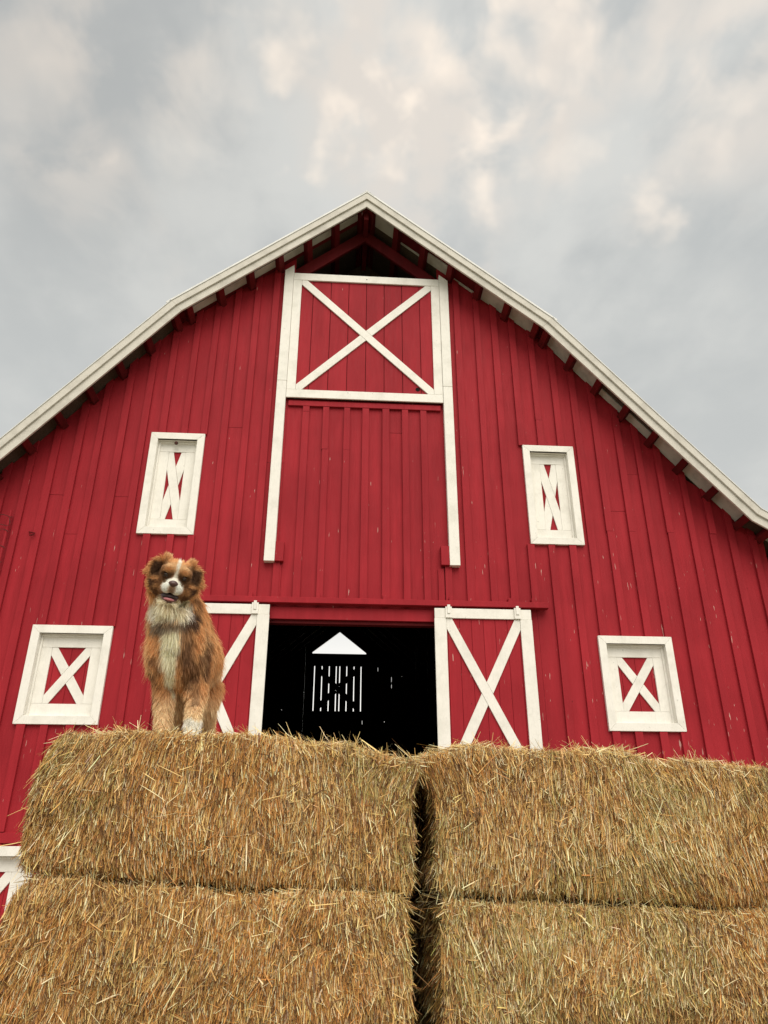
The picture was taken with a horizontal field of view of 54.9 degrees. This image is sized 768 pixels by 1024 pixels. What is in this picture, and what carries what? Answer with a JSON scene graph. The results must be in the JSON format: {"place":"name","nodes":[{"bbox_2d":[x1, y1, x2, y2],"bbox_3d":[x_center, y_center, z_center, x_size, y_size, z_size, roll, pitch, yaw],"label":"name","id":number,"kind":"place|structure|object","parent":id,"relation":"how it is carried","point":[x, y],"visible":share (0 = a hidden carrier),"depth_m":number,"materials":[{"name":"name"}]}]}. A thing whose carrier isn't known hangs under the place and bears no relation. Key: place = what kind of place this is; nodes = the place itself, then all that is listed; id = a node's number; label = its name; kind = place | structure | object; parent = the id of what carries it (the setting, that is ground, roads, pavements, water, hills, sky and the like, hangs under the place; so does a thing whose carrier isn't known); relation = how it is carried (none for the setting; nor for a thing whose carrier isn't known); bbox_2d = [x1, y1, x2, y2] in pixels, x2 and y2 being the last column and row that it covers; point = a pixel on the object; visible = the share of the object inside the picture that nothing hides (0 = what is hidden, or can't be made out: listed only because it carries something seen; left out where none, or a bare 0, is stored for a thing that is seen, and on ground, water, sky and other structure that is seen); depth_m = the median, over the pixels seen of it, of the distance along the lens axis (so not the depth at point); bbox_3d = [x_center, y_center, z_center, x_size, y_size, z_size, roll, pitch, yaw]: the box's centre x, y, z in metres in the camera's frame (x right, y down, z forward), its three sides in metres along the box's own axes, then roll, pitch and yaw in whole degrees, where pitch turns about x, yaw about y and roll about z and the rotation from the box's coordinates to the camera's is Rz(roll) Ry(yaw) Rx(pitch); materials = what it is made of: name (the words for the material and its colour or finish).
{"place":"outdoors","nodes":[
{"label":"outdoors","id":0,"kind":"place"},
{"bbox_2d":[0,190,767,922],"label":"barn","id":1,"kind":"structure","parent":0,"point":[452,492],"depth_m":13.29,"materials":[{"name":"red wood"}]},
{"bbox_2d":[0,846,31,922],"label":"window","id":2,"kind":"structure","parent":1,"relation":"in","point":[8,871],"depth_m":10.53,"materials":[{"name":"white paint"}]},
{"bbox_2d":[12,625,113,724],"bbox_3d":[-5.036,2.579,11.728,1.270,1.560,0.190,2,-25,-3],"label":"window","id":3,"kind":"structure","parent":1,"relation":"in","point":[65,670],"depth_m":11.73,"materials":[{"name":"white paint"}]},
{"bbox_2d":[136,432,205,535],"bbox_3d":[-3.784,-0.502,13.257,0.970,2.020,0.196,2,-25,-3],"label":"window","id":4,"kind":"structure","parent":1,"relation":"in","point":[169,499],"depth_m":13.26,"materials":[{"name":"white paint"}]},
{"bbox_2d":[205,600,269,735],"bbox_3d":[-2.698,2.769,11.574,1.640,2.890,0.123,2,-25,-3],"label":"sliding door","id":5,"kind":"structure","parent":1,"relation":"in","point":[242,629],"depth_m":11.79,"materials":[{"name":"red paint"}]},
{"bbox_2d":[310,653,365,713],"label":"back loft door","id":6,"kind":"structure","parent":1,"relation":"in","point":[355,664],"depth_m":40.75,"materials":[{"name":"brown wood"}]},
{"bbox_2d":[286,273,442,403],"bbox_3d":[-0.362,-3.511,14.815,3.010,3.060,0.092,2,-25,-3],"label":"loft door","id":7,"kind":"structure","parent":1,"relation":"in","point":[364,338],"depth_m":14.77,"materials":[{"name":"red paint"}]},
{"bbox_2d":[434,605,542,753],"bbox_3d":[1.653,2.895,11.830,1.640,2.890,0.123,2,-25,-3],"label":"sliding door","id":8,"kind":"structure","parent":1,"relation":"in","point":[486,676],"depth_m":11.93,"materials":[{"name":"red paint"}]},
{"bbox_2d":[522,445,584,545],"bbox_3d":[3.091,-0.302,13.665,0.970,2.020,0.190,2,-25,-3],"label":"window","id":9,"kind":"structure","parent":1,"relation":"in","point":[552,495],"depth_m":13.66,"materials":[{"name":"white paint"}]},
{"bbox_2d":[597,636,686,731],"bbox_3d":[4.234,2.847,12.274,1.270,1.560,0.190,2,-25,-3],"label":"window","id":10,"kind":"structure","parent":1,"relation":"in","point":[641,688],"depth_m":12.28,"materials":[{"name":"white paint"}]},
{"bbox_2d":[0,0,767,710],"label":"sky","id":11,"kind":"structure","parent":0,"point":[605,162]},
{"bbox_2d":[411,995,691,1023],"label":"hay bale","id":12,"kind":"object","parent":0,"point":[424,1019],"visible":0.08,"depth_m":3.03,"materials":[{"name":"plant"}]},
{"bbox_2d":[407,887,767,1023],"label":"hay bale","id":13,"kind":"object","parent":12,"relation":"on","point":[478,959],"visible":0.94,"depth_m":2.62,"materials":[{"name":"plant"}]},
{"bbox_2d":[408,733,767,912],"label":"hay bale","id":14,"kind":"object","parent":13,"relation":"on","point":[609,823],"visible":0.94,"depth_m":2.82,"materials":[{"name":"plant"}]},
{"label":"gravel yard","id":15,"kind":"structure","parent":0,"visible":0},
{"bbox_2d":[392,885,419,995],"bbox_3d":[0.075,2.324,3.904,1.556,0.779,0.961,2,-25,-3],"label":"hay bale","id":16,"kind":"object","parent":15,"relation":"on","point":[418,886],"depth_m":3.56,"materials":[{"name":"plant"}]},
{"bbox_3d":[-0.661,2.243,2.805,1.528,0.674,1.230,2,-25,-3],"label":"hay bale","id":17,"kind":"object","parent":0,"visible":0},
{"bbox_2d":[0,864,429,1023],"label":"hay bale","id":18,"kind":"object","parent":17,"relation":"on","point":[84,950],"visible":0.94,"depth_m":2.52,"materials":[{"name":"plant"}]},
{"bbox_2d":[1,717,431,901],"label":"hay bale","id":19,"kind":"object","parent":18,"relation":"on","point":[241,810],"visible":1,"depth_m":2.72,"materials":[{"name":"plant"}]},
{"bbox_2d":[138,552,229,737],"bbox_3d":[-0.918,0.691,3.405,0.379,0.838,0.918,2,-25,-3],"label":"dog","id":20,"kind":"object","parent":19,"relation":"on","point":[184,660],"visible":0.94,"depth_m":3.17}
]}

